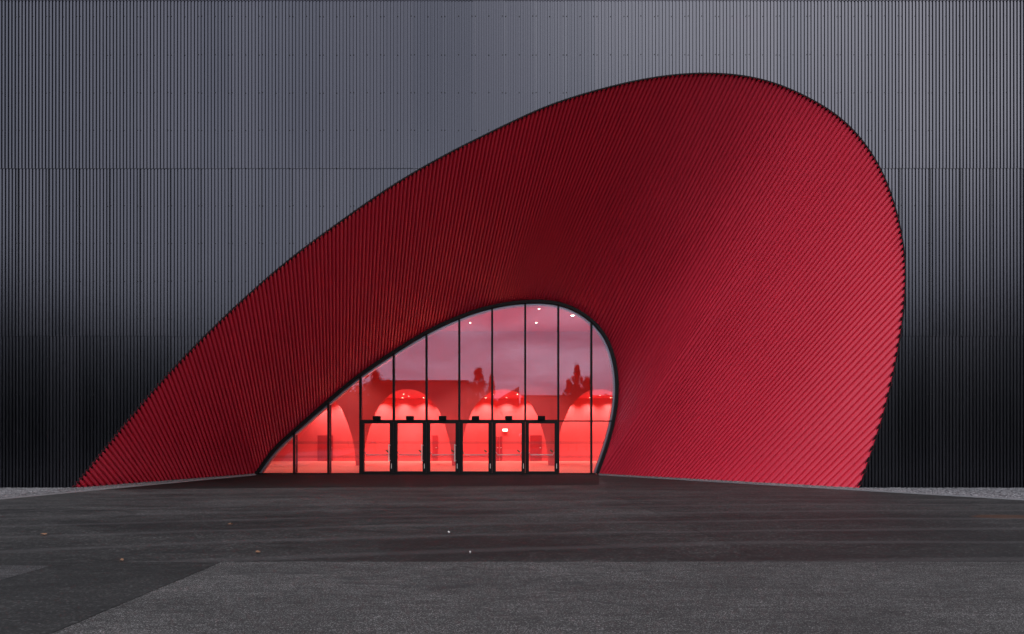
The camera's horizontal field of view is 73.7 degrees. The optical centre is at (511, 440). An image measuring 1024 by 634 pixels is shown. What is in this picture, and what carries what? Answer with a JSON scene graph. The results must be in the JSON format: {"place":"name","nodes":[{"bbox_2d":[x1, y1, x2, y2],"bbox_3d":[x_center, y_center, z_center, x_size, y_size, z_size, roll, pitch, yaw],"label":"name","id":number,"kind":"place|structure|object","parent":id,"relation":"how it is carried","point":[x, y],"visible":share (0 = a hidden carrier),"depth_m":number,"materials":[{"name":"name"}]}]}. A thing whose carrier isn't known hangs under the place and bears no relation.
{"place":"outdoors","nodes":[
{"label":"outdoors","id":0,"kind":"place"},
{"bbox_2d":[0,475,766,561],"bbox_3d":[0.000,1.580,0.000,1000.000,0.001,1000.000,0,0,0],"label":"yard","id":1,"kind":"structure","parent":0,"point":[556,523],"depth_m":12.37,"materials":[{"name":"grey asphalt"}]},
{"bbox_2d":[0,487,69,495],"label":"gravel bed","id":2,"kind":"object","parent":1,"relation":"on","point":[7,491],"visible":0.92,"depth_m":21.04,"materials":[{"name":"grey gravel"}]},
{"bbox_2d":[0,562,219,633],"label":"asphalt patch","id":3,"kind":"object","parent":1,"relation":"on","point":[50,599],"visible":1,"depth_m":7.22,"materials":[{"name":"grey asphalt"}]},
{"bbox_2d":[0,565,51,579],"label":"worn asphalt","id":4,"kind":"structure","parent":3,"relation":"on","point":[7,571],"depth_m":8.32,"materials":[{"name":"grey asphalt"}]},
{"bbox_2d":[46,562,213,564],"bbox_3d":[-5.130,1.573,8.693,2.743,0.001,0.105,0,0,-3],"label":"asphalt joint","id":5,"kind":"object","parent":3,"relation":"on","point":[100,564],"visible":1,"depth_m":8.64,"materials":[{"name":"black asphalt"}]},
{"bbox_2d":[0,474,255,497],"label":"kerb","id":6,"kind":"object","parent":1,"relation":"on","point":[78,489],"visible":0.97,"depth_m":22.40,"materials":[{"name":"grey concrete"}]},
{"bbox_2d":[115,474,598,488],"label":"entrance asphalt","id":7,"kind":"structure","parent":1,"relation":"on","point":[323,480],"depth_m":26.12,"materials":[{"name":"black asphalt"}]},
{"bbox_2d":[0,0,1023,487],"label":"exhibition hall","id":8,"kind":"structure","parent":1,"relation":"on","point":[758,240],"depth_m":22.27,"materials":[{"name":"corrugated metal"},{"name":"glass"}]},
{"bbox_2d":[360,416,392,472],"bbox_3d":[-6.290,0.225,31.819,1.541,2.709,0.504,0,0,0],"label":"door","id":9,"kind":"structure","parent":8,"relation":"in","point":[362,424],"depth_m":31.73,"materials":[{"name":"black"}]},
{"bbox_2d":[393,416,425,472],"bbox_3d":[-4.752,0.225,31.819,1.521,2.709,0.504,0,0,0],"label":"door","id":10,"kind":"structure","parent":8,"relation":"in","point":[395,424],"depth_m":31.73,"materials":[{"name":"black"}]},
{"bbox_2d":[426,416,458,472],"bbox_3d":[-3.223,0.225,31.819,1.521,2.709,0.504,0,0,0],"label":"door","id":11,"kind":"structure","parent":8,"relation":"in","point":[456,446],"depth_m":31.73,"materials":[{"name":"black"}]},
{"bbox_2d":[459,416,491,472],"bbox_3d":[-1.692,0.225,31.819,1.526,2.709,0.504,0,0,0],"label":"door","id":12,"kind":"structure","parent":8,"relation":"in","point":[461,442],"depth_m":31.73,"materials":[{"name":"black"}]},
{"bbox_2d":[492,416,524,472],"bbox_3d":[-0.154,0.225,31.819,1.533,2.709,0.504,0,0,0],"label":"door","id":13,"kind":"structure","parent":8,"relation":"in","point":[494,442],"depth_m":31.73,"materials":[{"name":"black"}]},
{"bbox_2d":[525,416,557,472],"bbox_3d":[1.387,0.225,31.819,1.533,2.709,0.504,0,0,0],"label":"door","id":14,"kind":"structure","parent":8,"relation":"in","point":[555,442],"depth_m":31.73,"materials":[{"name":"black"}]},
{"bbox_2d":[0,475,1023,499],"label":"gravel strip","id":15,"kind":"object","parent":1,"relation":"on","point":[602,475],"visible":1,"depth_m":21.87,"materials":[{"name":"grey gravel"}]},
{"bbox_2d":[65,561,1023,633],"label":"coarse asphalt","id":16,"kind":"structure","parent":1,"relation":"on","point":[581,597],"depth_m":6.76,"materials":[{"name":"grey asphalt"}]},
{"bbox_2d":[51,562,220,633],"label":"coarse wedge","id":17,"kind":"object","parent":16,"relation":"on","point":[80,623],"visible":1,"depth_m":6.21,"materials":[{"name":"asphalt"}]},
{"bbox_2d":[842,561,912,561],"bbox_3d":[1.436,1.573,8.883,10.396,0.001,0.059,0,0,0],"label":"asphalt joint","id":18,"kind":"object","parent":16,"relation":"on","point":[877,561],"visible":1,"depth_m":8.86,"materials":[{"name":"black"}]},
{"bbox_2d":[599,476,1023,561],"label":"yard repair","id":19,"kind":"structure","parent":1,"relation":"on","point":[769,523],"depth_m":13.44,"materials":[{"name":"asphalt"}]},
{"bbox_2d":[599,473,878,490],"bbox_3d":[7.688,1.550,26.441,0.829,0.035,13.112,0,0,-37],"label":"kerb","id":20,"kind":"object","parent":19,"relation":"on","point":[745,482],"visible":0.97,"depth_m":25.01,"materials":[{"name":"grey concrete"}]},
{"bbox_2d":[864,487,1023,498],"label":"gravel bed","id":21,"kind":"object","parent":19,"relation":"on","point":[1016,493],"visible":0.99,"depth_m":20.63,"materials":[{"name":"grey gravel"}]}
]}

